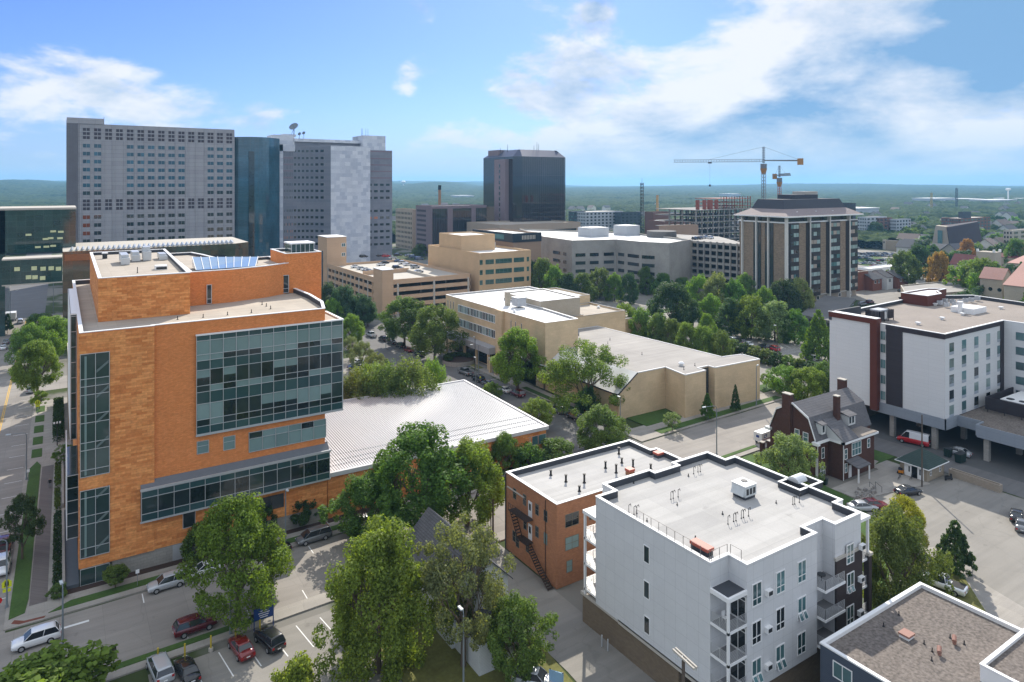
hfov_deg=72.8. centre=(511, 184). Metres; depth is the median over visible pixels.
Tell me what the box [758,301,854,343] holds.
lawn
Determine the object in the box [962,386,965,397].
window
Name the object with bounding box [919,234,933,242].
tree
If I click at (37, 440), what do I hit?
lawn
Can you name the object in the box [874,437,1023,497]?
service lane
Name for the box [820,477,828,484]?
dumpster
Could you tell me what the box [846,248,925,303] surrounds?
car park
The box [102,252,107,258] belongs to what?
vent box
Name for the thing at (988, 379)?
window
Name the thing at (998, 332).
window
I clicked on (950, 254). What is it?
tree
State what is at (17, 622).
tactile paving
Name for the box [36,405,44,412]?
lawn
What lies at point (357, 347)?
tree
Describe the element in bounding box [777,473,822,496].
skylight
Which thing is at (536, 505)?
window
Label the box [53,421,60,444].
lamp post
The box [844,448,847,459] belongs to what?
window
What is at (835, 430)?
brick house
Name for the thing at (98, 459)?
stair window
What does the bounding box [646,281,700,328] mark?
tree
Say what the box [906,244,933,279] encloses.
tree
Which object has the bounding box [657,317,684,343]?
tree
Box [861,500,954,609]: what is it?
tree
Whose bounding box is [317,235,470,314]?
parking ramp
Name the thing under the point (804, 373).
tree
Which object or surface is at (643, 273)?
tree
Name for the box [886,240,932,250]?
building
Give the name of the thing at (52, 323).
tree
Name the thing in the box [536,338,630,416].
tree
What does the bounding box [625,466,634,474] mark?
chimney
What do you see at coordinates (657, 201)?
smokestack
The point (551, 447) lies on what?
tree
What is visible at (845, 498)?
lawn
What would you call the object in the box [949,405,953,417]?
window
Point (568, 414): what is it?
parked car
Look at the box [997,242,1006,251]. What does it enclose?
tree
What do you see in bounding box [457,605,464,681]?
street lamp
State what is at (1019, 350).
window
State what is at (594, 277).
tree
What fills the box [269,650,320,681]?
tree
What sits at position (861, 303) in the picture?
parked car
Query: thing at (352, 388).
tree
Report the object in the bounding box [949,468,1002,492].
retaining wall
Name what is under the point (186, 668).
parked car
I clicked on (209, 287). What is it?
window
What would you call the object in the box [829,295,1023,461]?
hotel
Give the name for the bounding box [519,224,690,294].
office building
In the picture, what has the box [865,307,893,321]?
screened chiller
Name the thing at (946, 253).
tree
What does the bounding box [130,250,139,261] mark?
air duct
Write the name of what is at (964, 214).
building
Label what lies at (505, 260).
window
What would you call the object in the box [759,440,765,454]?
gate pier
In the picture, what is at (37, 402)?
sign
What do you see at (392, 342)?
parked car
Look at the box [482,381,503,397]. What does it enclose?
tree
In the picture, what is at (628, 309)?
tree
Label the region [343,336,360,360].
tree
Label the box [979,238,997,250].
suburban house
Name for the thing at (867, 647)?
building
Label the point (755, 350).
bush
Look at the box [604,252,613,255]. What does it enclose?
slit window
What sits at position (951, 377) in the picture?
window
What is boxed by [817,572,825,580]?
patio table
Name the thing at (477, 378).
parked car
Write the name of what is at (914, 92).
sky
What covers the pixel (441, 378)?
tree
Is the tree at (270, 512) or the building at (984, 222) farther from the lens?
the building at (984, 222)
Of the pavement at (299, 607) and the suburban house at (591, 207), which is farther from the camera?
the suburban house at (591, 207)
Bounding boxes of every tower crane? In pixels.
[674,147,802,198]
[772,166,790,194]
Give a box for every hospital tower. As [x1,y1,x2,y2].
[66,117,234,242]
[267,128,391,262]
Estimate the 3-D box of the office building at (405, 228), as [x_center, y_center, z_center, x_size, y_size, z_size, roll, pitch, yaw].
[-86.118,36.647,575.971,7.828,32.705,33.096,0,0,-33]
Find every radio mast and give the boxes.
[640,183,643,233]
[955,187,957,206]
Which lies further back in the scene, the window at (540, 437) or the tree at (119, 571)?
the window at (540, 437)
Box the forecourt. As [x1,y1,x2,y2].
[869,413,1023,482]
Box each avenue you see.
[0,320,37,634]
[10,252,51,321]
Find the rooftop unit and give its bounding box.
[511,295,526,306]
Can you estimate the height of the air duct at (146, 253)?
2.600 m
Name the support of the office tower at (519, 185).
on the ground at (571, 595)
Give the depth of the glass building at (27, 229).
247.49 m
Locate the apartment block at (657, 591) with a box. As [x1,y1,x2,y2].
[581,451,872,681]
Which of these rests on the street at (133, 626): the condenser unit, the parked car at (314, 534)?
the parked car at (314, 534)
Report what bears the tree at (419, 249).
on the ground at (571, 595)
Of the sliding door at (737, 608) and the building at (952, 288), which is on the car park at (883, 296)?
the building at (952, 288)
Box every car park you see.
[148,610,401,681]
[341,264,718,328]
[343,355,414,397]
[648,312,827,384]
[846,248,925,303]
[866,477,1023,606]
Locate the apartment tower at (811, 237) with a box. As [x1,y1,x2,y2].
[734,191,863,300]
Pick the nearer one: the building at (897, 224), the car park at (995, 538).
the car park at (995, 538)
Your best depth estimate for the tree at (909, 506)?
99.45 m
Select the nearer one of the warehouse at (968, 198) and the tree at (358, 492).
the tree at (358, 492)
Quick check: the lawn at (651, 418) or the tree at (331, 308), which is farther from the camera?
the tree at (331, 308)
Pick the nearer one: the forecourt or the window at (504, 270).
the forecourt
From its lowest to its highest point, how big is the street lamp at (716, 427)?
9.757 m
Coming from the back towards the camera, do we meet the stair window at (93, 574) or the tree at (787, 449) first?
the tree at (787, 449)
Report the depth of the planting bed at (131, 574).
95.55 m
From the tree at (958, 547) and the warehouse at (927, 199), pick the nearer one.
the tree at (958, 547)
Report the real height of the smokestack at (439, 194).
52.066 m
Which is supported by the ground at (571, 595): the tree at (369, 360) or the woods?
the woods
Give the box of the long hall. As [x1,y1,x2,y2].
[325,379,548,518]
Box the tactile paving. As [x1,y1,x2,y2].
[11,616,44,623]
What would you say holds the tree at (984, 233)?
on the ground at (571, 595)
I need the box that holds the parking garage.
[676,234,739,290]
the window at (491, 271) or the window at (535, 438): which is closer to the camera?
the window at (535, 438)
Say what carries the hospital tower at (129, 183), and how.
on the ground at (571, 595)
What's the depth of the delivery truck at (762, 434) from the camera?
142.01 m
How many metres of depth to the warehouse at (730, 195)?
2617.66 m
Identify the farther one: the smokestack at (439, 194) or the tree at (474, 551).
the smokestack at (439, 194)
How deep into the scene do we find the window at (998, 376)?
149.68 m
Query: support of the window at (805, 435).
in the brick house at (835, 430)
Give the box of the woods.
[0,179,1023,243]
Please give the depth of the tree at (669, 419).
148.70 m
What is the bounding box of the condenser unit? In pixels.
[944,302,949,306]
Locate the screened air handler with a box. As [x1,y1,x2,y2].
[985,387,1023,419]
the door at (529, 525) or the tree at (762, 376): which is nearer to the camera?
the door at (529, 525)
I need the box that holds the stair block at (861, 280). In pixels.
[856,270,867,290]
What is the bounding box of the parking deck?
[802,295,855,325]
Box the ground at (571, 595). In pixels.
[5,185,1023,681]
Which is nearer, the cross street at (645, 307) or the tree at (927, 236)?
the cross street at (645, 307)
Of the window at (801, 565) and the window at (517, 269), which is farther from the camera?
the window at (517, 269)
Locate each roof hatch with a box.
[653,449,663,458]
[690,538,713,556]
[898,628,914,640]
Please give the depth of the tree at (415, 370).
152.85 m
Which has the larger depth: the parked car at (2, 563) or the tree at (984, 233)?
the tree at (984, 233)
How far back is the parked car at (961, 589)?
89.87 m
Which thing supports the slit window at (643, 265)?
in the office building at (621, 250)
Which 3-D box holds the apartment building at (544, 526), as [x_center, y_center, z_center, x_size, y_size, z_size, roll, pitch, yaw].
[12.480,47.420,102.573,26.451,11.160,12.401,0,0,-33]
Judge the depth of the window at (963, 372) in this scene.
141.16 m
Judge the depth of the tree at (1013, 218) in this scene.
886.81 m
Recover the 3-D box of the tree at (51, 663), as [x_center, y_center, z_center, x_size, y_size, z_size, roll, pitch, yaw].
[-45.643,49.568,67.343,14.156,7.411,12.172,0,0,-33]
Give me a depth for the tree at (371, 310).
256.60 m
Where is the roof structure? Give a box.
[979,628,1023,681]
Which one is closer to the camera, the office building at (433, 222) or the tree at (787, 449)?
the tree at (787, 449)
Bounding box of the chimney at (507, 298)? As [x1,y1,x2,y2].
[505,291,510,305]
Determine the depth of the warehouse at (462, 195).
2418.26 m
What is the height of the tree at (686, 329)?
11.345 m
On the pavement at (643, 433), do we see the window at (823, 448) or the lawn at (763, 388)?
the lawn at (763, 388)
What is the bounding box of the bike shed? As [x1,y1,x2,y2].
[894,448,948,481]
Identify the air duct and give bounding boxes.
[119,252,129,264]
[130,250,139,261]
[142,246,150,260]
[157,252,167,259]
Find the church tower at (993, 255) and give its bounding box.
[976,249,1000,267]
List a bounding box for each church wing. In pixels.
[949,253,975,269]
[1001,245,1023,268]
[1007,255,1023,273]
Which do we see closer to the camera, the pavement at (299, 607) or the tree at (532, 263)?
the pavement at (299, 607)
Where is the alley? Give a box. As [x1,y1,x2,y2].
[486,536,655,681]
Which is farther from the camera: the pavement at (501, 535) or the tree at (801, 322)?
the tree at (801, 322)
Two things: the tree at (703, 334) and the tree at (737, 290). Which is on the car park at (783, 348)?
the tree at (703, 334)
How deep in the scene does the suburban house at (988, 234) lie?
578.23 m
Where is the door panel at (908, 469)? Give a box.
[904,463,923,480]
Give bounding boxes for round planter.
[442,351,474,366]
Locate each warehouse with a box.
[450,195,473,196]
[719,193,740,196]
[856,207,879,212]
[912,198,954,200]
[956,198,983,199]
[969,199,1016,201]
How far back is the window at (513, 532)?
99.41 m
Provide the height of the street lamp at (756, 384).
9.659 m
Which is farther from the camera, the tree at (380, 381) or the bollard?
the tree at (380, 381)
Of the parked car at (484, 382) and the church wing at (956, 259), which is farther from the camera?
the church wing at (956, 259)
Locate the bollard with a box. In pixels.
[208,635,212,652]
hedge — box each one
[52,396,64,441]
[52,510,61,585]
[54,460,61,485]
[54,486,60,509]
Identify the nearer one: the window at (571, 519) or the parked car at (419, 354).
the window at (571, 519)
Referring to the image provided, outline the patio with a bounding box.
[831,460,929,498]
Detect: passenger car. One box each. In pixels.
[11,620,60,652]
[172,612,217,638]
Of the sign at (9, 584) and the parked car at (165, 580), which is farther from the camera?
the parked car at (165, 580)
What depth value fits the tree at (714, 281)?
274.70 m
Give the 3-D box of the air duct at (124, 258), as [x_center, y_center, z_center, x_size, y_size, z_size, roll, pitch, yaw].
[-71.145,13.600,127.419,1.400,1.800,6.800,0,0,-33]
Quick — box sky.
[0,0,1023,185]
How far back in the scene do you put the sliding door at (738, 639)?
67.90 m
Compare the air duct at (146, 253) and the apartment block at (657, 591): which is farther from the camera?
the air duct at (146, 253)
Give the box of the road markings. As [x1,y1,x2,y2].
[0,353,541,637]
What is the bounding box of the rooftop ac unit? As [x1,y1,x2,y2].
[731,477,756,500]
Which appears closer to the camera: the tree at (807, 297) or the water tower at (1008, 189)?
the tree at (807, 297)
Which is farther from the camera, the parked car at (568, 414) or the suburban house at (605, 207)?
the suburban house at (605, 207)
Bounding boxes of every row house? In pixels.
[864,271,882,290]
[872,269,893,289]
[886,270,907,288]
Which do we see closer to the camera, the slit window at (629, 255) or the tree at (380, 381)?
the tree at (380, 381)
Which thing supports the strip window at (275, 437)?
in the office tower at (177, 428)
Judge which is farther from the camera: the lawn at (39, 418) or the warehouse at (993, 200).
the warehouse at (993, 200)
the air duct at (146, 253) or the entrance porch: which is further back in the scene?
the entrance porch
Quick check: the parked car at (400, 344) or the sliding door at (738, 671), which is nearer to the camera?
the sliding door at (738, 671)
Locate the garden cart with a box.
[897,467,903,474]
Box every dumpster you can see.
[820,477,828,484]
[943,446,952,457]
[954,451,966,463]
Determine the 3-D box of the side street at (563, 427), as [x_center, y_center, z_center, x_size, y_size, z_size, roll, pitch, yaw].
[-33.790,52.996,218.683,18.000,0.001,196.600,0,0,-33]
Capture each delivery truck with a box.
[11,311,16,320]
[754,428,769,441]
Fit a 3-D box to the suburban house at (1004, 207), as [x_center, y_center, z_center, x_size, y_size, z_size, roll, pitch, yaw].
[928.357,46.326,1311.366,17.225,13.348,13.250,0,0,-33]
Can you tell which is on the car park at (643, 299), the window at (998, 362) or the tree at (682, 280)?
the tree at (682, 280)
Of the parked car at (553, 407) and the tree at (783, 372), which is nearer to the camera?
the parked car at (553, 407)
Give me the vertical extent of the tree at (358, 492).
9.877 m
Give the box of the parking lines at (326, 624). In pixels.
[201,338,820,681]
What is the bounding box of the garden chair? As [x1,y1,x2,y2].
[722,610,726,622]
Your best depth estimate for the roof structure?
62.38 m
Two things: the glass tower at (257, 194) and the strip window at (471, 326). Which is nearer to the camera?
the strip window at (471, 326)
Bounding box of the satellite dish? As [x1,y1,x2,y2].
[289,123,297,131]
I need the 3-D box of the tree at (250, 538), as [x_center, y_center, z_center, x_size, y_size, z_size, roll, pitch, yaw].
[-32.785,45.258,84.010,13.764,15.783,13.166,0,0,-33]
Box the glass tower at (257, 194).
[235,137,279,256]
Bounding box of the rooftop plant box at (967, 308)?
[950,301,986,314]
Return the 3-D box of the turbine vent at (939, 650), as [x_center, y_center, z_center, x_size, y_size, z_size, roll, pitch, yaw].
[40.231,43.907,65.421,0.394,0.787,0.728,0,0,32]
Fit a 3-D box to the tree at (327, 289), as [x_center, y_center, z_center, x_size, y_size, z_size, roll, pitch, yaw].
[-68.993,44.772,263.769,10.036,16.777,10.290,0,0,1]
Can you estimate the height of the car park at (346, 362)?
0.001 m
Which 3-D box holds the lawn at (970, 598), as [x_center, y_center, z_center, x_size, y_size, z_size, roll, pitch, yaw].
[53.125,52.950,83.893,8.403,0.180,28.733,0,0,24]
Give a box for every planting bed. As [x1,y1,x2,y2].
[67,521,326,594]
[327,462,532,522]
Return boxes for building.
[0,205,75,336]
[62,237,247,334]
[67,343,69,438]
[396,208,415,249]
[416,204,486,255]
[428,231,530,291]
[446,286,645,388]
[467,220,580,231]
[472,228,541,288]
[505,439,681,590]
[569,211,585,221]
[571,210,622,228]
[615,212,639,224]
[645,211,668,233]
[647,220,692,229]
[659,224,697,234]
[819,582,1021,681]
[843,203,855,218]
[858,216,886,230]
[858,264,894,270]
[877,217,891,229]
[883,238,897,249]
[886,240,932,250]
[890,218,910,230]
[901,280,970,294]
[941,216,989,229]
[958,212,970,217]
[1003,228,1023,243]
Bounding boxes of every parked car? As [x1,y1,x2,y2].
[0,344,6,349]
[0,534,13,552]
[0,551,11,575]
[2,339,9,344]
[17,318,23,323]
[26,387,34,393]
[146,568,186,594]
[146,651,174,681]
[173,655,200,681]
[191,559,224,577]
[227,633,255,662]
[253,625,285,653]
[269,541,291,549]
[295,523,331,545]
[347,363,360,368]
[366,331,376,337]
[378,335,387,341]
[387,340,396,344]
[395,342,405,348]
[403,347,412,352]
[410,264,419,268]
[414,351,425,356]
[457,366,473,375]
[471,374,484,382]
[481,379,491,386]
[498,386,511,393]
[509,388,525,397]
[511,665,552,681]
[551,404,566,414]
[565,411,582,421]
[736,338,745,342]
[758,343,769,348]
[770,345,780,351]
[804,354,817,360]
[846,499,878,511]
[857,301,866,305]
[861,497,887,508]
[893,484,922,496]
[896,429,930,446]
[920,572,968,596]
[950,446,972,457]
[1009,508,1023,521]
[1015,517,1023,532]
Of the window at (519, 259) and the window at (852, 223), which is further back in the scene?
the window at (852, 223)
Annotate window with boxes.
[67,474,77,539]
[71,315,76,439]
[80,351,109,477]
[80,485,109,559]
[80,562,109,586]
[183,511,195,528]
[197,440,208,454]
[207,284,211,303]
[223,435,234,450]
[249,418,325,452]
[261,493,283,510]
[283,275,288,292]
[322,251,322,286]
[458,304,494,322]
[458,318,494,338]
[485,259,493,264]
[485,269,493,274]
[485,279,493,284]
[495,234,503,238]
[495,258,511,263]
[495,268,511,273]
[495,278,511,283]
[499,164,499,220]
[512,530,515,542]
[514,257,523,261]
[514,267,523,271]
[514,277,523,281]
[523,494,525,505]
[523,521,526,530]
[530,435,537,444]
[535,503,538,515]
[535,525,538,538]
[538,433,545,443]
[565,511,578,527]
[565,533,578,550]
[566,559,572,572]
[576,253,584,256]
[576,261,584,264]
[576,269,584,272]
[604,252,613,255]
[604,260,613,263]
[628,254,638,257]
[628,262,638,265]
[642,255,654,258]
[642,263,654,267]
[643,544,649,564]
[643,579,649,600]
[644,615,649,636]
[702,367,708,398]
[751,619,761,646]
[751,656,761,681]
[752,580,761,607]
[775,642,784,669]
[776,569,784,595]
[776,605,784,632]
[794,428,799,438]
[797,558,805,583]
[797,595,805,620]
[797,630,805,656]
[803,432,807,441]
[821,447,824,458]
[833,660,851,681]
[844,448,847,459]
[846,542,853,564]
[846,603,853,625]
[847,570,853,593]
[851,222,856,240]
[852,440,860,456]
[880,331,885,339]
[880,343,885,352]
[880,359,885,368]
[880,374,885,383]
[880,390,885,400]
[938,230,941,243]
[949,342,953,354]
[949,358,953,370]
[949,374,953,386]
[949,390,953,402]
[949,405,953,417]
[962,339,965,351]
[962,355,965,366]
[962,370,965,382]
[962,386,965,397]
[962,400,965,412]
[974,336,978,347]
[974,351,978,363]
[974,367,978,378]
[974,382,978,393]
[974,396,978,408]
[986,333,989,344]
[986,348,989,359]
[986,363,989,374]
[986,378,989,389]
[997,331,999,341]
[997,345,999,356]
[997,360,999,371]
[997,374,999,385]
[1016,332,1023,340]
[1016,347,1023,355]
[1016,362,1023,370]
[1016,376,1023,384]
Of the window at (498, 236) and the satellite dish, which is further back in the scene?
the satellite dish
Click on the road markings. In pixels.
(142, 594)
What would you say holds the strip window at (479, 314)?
in the office building at (551, 320)
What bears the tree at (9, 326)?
on the avenue at (13, 419)
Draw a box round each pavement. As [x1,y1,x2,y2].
[3,397,504,630]
[105,566,403,681]
[433,349,803,441]
[491,441,766,541]
[874,543,972,572]
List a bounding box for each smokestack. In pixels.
[438,185,440,204]
[656,195,658,210]
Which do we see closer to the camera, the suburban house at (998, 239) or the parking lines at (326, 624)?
the parking lines at (326, 624)
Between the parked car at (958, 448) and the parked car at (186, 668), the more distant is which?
the parked car at (958, 448)
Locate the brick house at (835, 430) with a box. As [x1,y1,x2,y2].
[765,377,878,482]
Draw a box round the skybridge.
[2,255,61,285]
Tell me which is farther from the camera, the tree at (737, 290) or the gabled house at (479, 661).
the tree at (737, 290)
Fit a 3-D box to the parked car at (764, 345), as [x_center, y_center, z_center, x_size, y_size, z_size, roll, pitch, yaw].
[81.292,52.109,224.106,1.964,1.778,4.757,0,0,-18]
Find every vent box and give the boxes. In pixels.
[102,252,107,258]
[154,264,166,269]
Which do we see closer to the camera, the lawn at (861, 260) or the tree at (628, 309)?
the tree at (628, 309)
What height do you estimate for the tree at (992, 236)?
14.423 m
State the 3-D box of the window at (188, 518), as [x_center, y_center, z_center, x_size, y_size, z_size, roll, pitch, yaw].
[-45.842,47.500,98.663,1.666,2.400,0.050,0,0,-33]
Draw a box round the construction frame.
[655,196,750,241]
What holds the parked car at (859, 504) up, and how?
on the car park at (995, 538)
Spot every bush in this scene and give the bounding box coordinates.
[729,339,739,354]
[734,342,751,354]
[745,345,763,357]
[756,348,772,364]
[768,351,784,367]
[779,354,797,368]
[791,358,806,368]
[801,360,815,367]
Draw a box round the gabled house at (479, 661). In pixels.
[402,507,523,675]
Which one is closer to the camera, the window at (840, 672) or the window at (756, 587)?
the window at (840, 672)
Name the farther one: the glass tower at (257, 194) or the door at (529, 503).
the glass tower at (257, 194)
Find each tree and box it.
[0,493,46,558]
[0,639,121,681]
[4,322,55,366]
[6,313,13,333]
[7,338,63,396]
[20,313,60,336]
[26,315,67,356]
[28,390,49,408]
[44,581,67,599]
[50,444,71,464]
[102,564,130,586]
[173,492,295,634]
[179,521,210,562]
[261,504,277,527]
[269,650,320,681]
[289,499,320,525]
[312,514,456,681]
[317,470,395,539]
[321,281,339,312]
[325,284,357,327]
[325,297,344,318]
[343,293,377,326]
[343,313,365,344]
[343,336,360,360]
[343,364,384,399]
[348,361,386,397]
[349,340,374,367]
[356,301,377,326]
[357,358,412,398]
[364,352,387,366]
[368,419,481,528]
[377,295,430,343]
[383,353,441,395]
[403,509,516,667]
[407,303,469,360]
[411,243,427,255]
[422,355,450,385]
[429,435,504,529]
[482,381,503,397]
[486,589,558,681]
[489,430,520,474]
[490,326,546,388]
[515,441,545,468]
[518,396,556,424]
[531,257,556,287]
[531,259,542,286]
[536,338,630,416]
[536,436,573,461]
[542,264,564,287]
[556,272,580,291]
[574,272,598,301]
[574,384,601,413]
[576,404,630,449]
[587,267,614,298]
[603,272,624,301]
[616,303,634,316]
[617,272,638,304]
[628,306,655,336]
[635,266,654,294]
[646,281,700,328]
[646,312,670,340]
[650,273,672,297]
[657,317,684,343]
[662,412,680,430]
[673,322,700,349]
[675,277,689,291]
[684,273,717,310]
[690,325,719,353]
[697,293,727,326]
[697,313,717,333]
[699,271,731,316]
[699,393,715,419]
[706,328,734,355]
[712,297,750,335]
[720,277,746,315]
[729,294,770,339]
[730,384,740,410]
[735,272,757,295]
[752,285,776,316]
[753,431,825,484]
[754,300,798,342]
[760,373,769,387]
[763,363,803,394]
[770,278,803,312]
[778,308,808,344]
[784,366,829,400]
[787,277,814,312]
[799,309,829,363]
[806,360,829,393]
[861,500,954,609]
[866,222,886,232]
[877,493,929,546]
[886,249,923,283]
[898,226,920,233]
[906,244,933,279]
[910,223,924,230]
[911,238,932,255]
[916,215,928,220]
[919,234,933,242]
[923,250,950,282]
[924,243,938,255]
[929,519,977,579]
[932,250,950,267]
[942,264,971,287]
[947,250,959,264]
[951,289,976,294]
[952,249,971,256]
[956,238,975,254]
[957,258,975,277]
[960,256,1002,287]
[964,272,979,293]
[971,285,983,295]
[973,241,982,248]
[980,227,989,236]
[983,244,1006,252]
[986,232,1002,238]
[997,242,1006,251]
[1002,261,1021,272]
[1003,237,1023,262]
[1008,216,1019,219]
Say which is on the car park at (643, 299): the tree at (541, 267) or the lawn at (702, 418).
the tree at (541, 267)
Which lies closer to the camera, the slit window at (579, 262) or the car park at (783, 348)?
the car park at (783, 348)
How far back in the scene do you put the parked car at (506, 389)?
176.29 m
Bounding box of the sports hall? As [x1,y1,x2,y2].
[506,326,759,418]
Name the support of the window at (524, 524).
in the apartment building at (544, 526)
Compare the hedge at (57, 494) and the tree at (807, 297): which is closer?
the hedge at (57, 494)
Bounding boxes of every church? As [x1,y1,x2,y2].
[932,221,981,243]
[979,267,1010,298]
[1002,261,1023,300]
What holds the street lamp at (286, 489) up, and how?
on the pavement at (48, 446)
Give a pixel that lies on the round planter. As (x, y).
(457, 359)
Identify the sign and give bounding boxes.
[2,579,11,592]
[35,400,39,413]
[254,605,273,630]
[549,668,563,681]
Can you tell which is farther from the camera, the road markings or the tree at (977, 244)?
the tree at (977, 244)
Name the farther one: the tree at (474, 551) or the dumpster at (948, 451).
the dumpster at (948, 451)
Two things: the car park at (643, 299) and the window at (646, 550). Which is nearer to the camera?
the window at (646, 550)
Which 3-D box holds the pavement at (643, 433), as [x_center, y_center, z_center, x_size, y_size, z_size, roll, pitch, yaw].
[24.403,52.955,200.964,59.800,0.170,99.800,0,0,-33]
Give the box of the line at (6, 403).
[0,320,26,430]
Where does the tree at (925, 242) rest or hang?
on the ground at (571, 595)
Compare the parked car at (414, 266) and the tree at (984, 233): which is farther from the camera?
the tree at (984, 233)
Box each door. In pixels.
[528,500,531,517]
[528,523,531,540]
[730,597,745,621]
[730,628,745,653]
[730,660,745,681]
[848,465,851,477]
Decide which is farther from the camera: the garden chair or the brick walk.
the brick walk
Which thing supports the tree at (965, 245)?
on the ground at (571, 595)
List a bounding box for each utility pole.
[492,499,493,538]
[672,647,697,681]
[921,415,922,486]
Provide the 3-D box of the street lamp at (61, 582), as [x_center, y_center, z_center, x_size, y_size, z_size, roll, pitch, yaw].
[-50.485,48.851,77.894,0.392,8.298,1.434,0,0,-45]
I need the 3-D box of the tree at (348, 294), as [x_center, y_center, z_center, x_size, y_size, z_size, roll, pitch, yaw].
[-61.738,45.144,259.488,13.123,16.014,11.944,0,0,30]
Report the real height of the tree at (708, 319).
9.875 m
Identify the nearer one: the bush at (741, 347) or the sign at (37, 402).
the sign at (37, 402)
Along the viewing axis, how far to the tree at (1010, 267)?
337.75 m
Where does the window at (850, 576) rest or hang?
in the apartment block at (657, 591)
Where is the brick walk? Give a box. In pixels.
[29,465,53,605]
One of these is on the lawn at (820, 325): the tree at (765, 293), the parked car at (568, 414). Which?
the tree at (765, 293)
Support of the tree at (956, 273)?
on the car park at (883, 296)
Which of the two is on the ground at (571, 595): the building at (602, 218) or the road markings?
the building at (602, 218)
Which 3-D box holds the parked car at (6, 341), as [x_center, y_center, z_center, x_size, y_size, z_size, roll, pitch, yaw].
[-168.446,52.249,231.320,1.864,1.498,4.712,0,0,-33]
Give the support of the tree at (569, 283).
on the car park at (643, 299)
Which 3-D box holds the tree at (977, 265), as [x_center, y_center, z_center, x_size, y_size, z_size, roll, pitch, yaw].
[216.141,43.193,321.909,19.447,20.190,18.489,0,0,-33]
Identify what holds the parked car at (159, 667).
on the car park at (212, 666)
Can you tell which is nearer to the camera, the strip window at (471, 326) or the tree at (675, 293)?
the strip window at (471, 326)
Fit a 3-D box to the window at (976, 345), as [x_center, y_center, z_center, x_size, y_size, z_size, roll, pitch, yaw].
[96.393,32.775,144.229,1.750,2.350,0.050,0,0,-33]
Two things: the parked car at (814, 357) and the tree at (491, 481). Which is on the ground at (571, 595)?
the tree at (491, 481)
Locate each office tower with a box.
[66,240,343,586]
[483,144,565,221]
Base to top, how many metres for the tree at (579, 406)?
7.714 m
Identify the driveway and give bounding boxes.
[922,547,1023,628]
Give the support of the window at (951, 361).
in the hotel
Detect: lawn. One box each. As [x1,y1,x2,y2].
[8,462,40,619]
[31,448,41,457]
[33,436,42,444]
[34,425,43,432]
[35,415,43,422]
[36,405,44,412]
[48,575,159,612]
[108,618,263,672]
[281,477,504,542]
[357,588,572,681]
[431,346,482,368]
[522,387,605,424]
[627,408,681,425]
[654,396,781,433]
[720,445,757,457]
[741,454,787,474]
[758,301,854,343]
[760,384,777,391]
[819,485,888,608]
[858,254,940,271]
[874,450,894,464]
[905,559,985,611]
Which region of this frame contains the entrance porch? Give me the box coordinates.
[488,357,497,374]
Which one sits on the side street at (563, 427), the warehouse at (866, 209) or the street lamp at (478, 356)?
the street lamp at (478, 356)
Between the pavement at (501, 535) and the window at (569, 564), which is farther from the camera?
the pavement at (501, 535)
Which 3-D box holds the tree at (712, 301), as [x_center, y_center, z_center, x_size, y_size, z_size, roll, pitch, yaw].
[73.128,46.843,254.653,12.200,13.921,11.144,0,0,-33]
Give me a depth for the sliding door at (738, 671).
67.90 m
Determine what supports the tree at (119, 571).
on the pavement at (48, 446)
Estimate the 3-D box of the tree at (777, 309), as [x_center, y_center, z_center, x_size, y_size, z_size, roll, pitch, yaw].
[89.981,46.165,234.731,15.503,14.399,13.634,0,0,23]
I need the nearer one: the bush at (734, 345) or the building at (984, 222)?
the bush at (734, 345)
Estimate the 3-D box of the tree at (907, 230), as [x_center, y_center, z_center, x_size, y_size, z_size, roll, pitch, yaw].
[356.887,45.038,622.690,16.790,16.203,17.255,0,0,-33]
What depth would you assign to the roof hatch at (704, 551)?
70.86 m
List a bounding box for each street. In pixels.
[0,393,823,677]
[35,344,353,391]
[338,313,642,454]
[406,305,676,341]
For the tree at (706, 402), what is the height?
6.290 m
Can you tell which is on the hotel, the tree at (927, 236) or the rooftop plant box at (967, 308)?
the rooftop plant box at (967, 308)
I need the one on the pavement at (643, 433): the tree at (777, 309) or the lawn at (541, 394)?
the lawn at (541, 394)
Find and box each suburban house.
[587,205,595,210]
[601,205,610,209]
[895,239,922,253]
[896,233,920,238]
[930,243,946,256]
[941,243,961,258]
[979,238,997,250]
[981,231,1002,239]
[992,219,1011,225]
[993,237,1005,243]
[995,211,1006,215]
[996,224,1017,229]
[998,205,1008,209]
[1001,212,1017,220]
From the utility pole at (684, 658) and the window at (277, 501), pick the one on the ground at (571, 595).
the utility pole at (684, 658)
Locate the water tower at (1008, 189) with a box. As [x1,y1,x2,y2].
[1005,188,1010,198]
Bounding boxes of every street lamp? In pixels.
[0,539,8,608]
[6,433,27,479]
[53,283,53,313]
[59,580,63,643]
[228,590,231,634]
[285,488,288,540]
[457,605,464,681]
[470,344,478,373]
[702,406,717,454]
[756,364,758,405]
[774,325,777,366]
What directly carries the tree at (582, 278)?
on the car park at (643, 299)
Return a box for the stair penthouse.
[901,288,946,306]
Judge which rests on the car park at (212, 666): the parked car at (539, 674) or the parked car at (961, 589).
the parked car at (539, 674)
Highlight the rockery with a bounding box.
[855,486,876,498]

